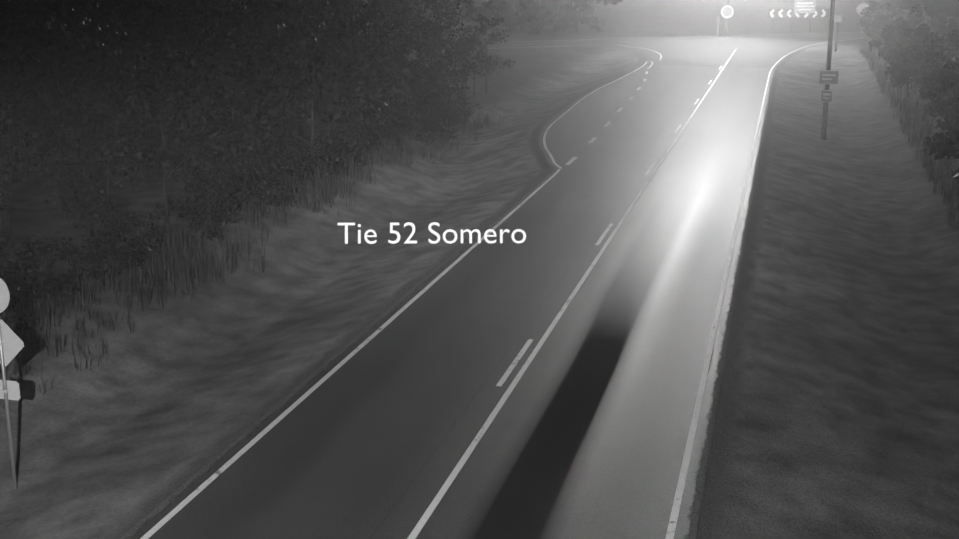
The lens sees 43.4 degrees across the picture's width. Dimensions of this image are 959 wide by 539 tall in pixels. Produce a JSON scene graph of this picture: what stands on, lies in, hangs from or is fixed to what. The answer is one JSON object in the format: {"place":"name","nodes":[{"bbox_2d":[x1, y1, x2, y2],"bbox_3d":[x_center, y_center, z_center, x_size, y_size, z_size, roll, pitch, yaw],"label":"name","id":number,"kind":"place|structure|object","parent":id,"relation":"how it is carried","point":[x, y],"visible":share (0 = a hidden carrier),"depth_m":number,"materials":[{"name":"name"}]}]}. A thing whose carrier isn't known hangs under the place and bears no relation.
{"place":"outdoors","nodes":[
{"label":"outdoors","id":0,"kind":"place"},
{"bbox_2d":[338,222,525,243],"bbox_3d":[-0.033,-0.025,0.831,0.130,0.015,0.001,0,0,-1],"label":"caption text","id":1,"kind":"object","parent":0,"point":[397,240],"visible":1,"depth_m":0.83},
{"bbox_2d":[38,32,867,61],"bbox_3d":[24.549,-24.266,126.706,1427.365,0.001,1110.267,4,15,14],"label":"crossroad","id":2,"kind":"structure","parent":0,"point":[577,44],"depth_m":127.36,"materials":[{"name":"asphalt"}]},
{"bbox_2d":[0,0,958,538],"bbox_3d":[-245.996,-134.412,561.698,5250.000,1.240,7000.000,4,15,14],"label":"terrain","id":3,"kind":"structure","parent":0,"point":[938,512],"depth_m":28.61,"materials":[{"name":"grey plant"}]},
{"bbox_2d":[0,324,16,489],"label":"sign post","id":4,"kind":"object","parent":3,"relation":"on","point":[7,418],"visible":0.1,"depth_m":19.57,"materials":[{"name":"grey metal"}]},
{"bbox_2d":[0,278,23,400],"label":"traffic signs","id":5,"kind":"object","parent":4,"relation":"attached to","point":[5,331],"visible":0.9,"depth_m":19.30,"materials":[{"name":"grey metal"}]},
{"bbox_2d":[0,80,480,332],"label":"shrubs","id":6,"kind":"object","parent":3,"relation":"on","point":[114,221],"visible":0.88,"depth_m":36.42,"materials":[{"name":"black plant"}]},
{"bbox_2d":[0,0,514,267],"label":"trees","id":7,"kind":"object","parent":3,"relation":"on","point":[67,109],"visible":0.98,"depth_m":39.41,"materials":[{"name":"black plant"}]},
{"bbox_2d":[0,0,621,94],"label":"forest trees","id":8,"kind":"object","parent":3,"relation":"on","point":[554,24],"visible":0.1,"depth_m":135.43,"materials":[{"name":"black plant"}]},
{"bbox_2d":[121,40,817,538],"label":"road edge gravel","id":9,"kind":"structure","parent":3,"relation":"on","point":[695,506],"depth_m":22.72,"materials":[{"name":"grey gravel"}]},
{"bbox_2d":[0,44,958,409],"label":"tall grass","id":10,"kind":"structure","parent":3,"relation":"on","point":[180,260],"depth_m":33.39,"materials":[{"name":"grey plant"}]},
{"bbox_2d":[725,0,728,35],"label":"sign post","id":11,"kind":"object","parent":3,"relation":"on","point":[726,24],"depth_m":133.27,"materials":[{"name":"metal"}]},
{"bbox_2d":[721,5,733,17],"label":"road sign","id":12,"kind":"object","parent":11,"relation":"attached to","point":[723,7],"visible":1,"depth_m":132.79,"materials":[{"name":"white metal"}]},
{"bbox_2d":[723,7,731,15],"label":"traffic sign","id":13,"kind":"object","parent":11,"relation":"attached to","point":[727,10],"visible":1,"depth_m":132.76,"materials":[{"name":"grey metal"}]},
{"bbox_2d":[768,9,835,31],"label":"chevron sign","id":14,"kind":"object","parent":3,"relation":"on","point":[791,17],"visible":0.4,"depth_m":142.22,"materials":[{"name":"grey metal"}]},
{"bbox_2d":[770,9,825,16],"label":"chevron arrows","id":15,"kind":"object","parent":14,"relation":"attached to","point":[788,12],"visible":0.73,"depth_m":142.19,"materials":[{"name":"white"}]},
{"bbox_2d":[794,1,815,12],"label":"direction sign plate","id":16,"kind":"object","parent":14,"relation":"attached to","point":[809,11],"visible":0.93,"depth_m":141.90,"materials":[{"name":"white metal"}]},
{"bbox_2d":[821,0,834,139],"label":"pole","id":17,"kind":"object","parent":3,"relation":"on","point":[829,53],"depth_m":57.88,"materials":[{"name":"grey metal"}]},
{"bbox_2d":[819,70,837,101],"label":"pole signs","id":18,"kind":"object","parent":17,"relation":"attached to","point":[824,81],"visible":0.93,"depth_m":58.07,"materials":[{"name":"grey metal"}]},
{"bbox_2d":[819,70,838,101],"bbox_3d":[16.834,-8.838,58.125,0.920,1.520,0.006,4,15,14],"label":"sign lettering","id":19,"kind":"object","parent":18,"relation":"attached to","point":[826,94],"visible":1,"depth_m":58.09},
{"bbox_2d":[834,22,838,50],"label":"verge post","id":20,"kind":"object","parent":3,"relation":"on","point":[836,37],"visible":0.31,"depth_m":110.79,"materials":[{"name":"grey"}]},
{"bbox_2d":[834,15,841,21],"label":"small sign","id":21,"kind":"object","parent":20,"relation":"attached to","point":[838,16],"visible":0.64,"depth_m":110.37,"materials":[{"name":"white metal"}]},
{"bbox_2d":[858,1,958,179],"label":"verge shrubs","id":22,"kind":"object","parent":3,"relation":"on","point":[953,127],"visible":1,"depth_m":70.97,"materials":[{"name":"grey plant"}]},
{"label":"round sign post","id":23,"kind":"object","parent":3,"relation":"on","visible":0},
{"bbox_2d":[857,3,867,15],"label":"road sign","id":24,"kind":"object","parent":23,"relation":"attached to","point":[860,6],"visible":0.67,"depth_m":134.49,"materials":[{"name":"grey metal"}]},
{"bbox_2d":[0,0,958,538],"label":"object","id":25,"kind":"structure","parent":0,"point":[839,1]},
{"bbox_2d":[125,36,841,538],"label":"road","id":26,"kind":"structure","parent":0,"point":[541,468],"depth_m":23.23,"materials":[{"name":"grey asphalt"}]},
{"bbox_2d":[140,32,861,538],"bbox_3d":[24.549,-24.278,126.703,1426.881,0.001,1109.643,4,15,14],"label":"road markings","id":27,"kind":"object","parent":26,"relation":"on","point":[474,444],"visible":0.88,"depth_m":23.44,"materials":[{"name":"paint"}]}
]}

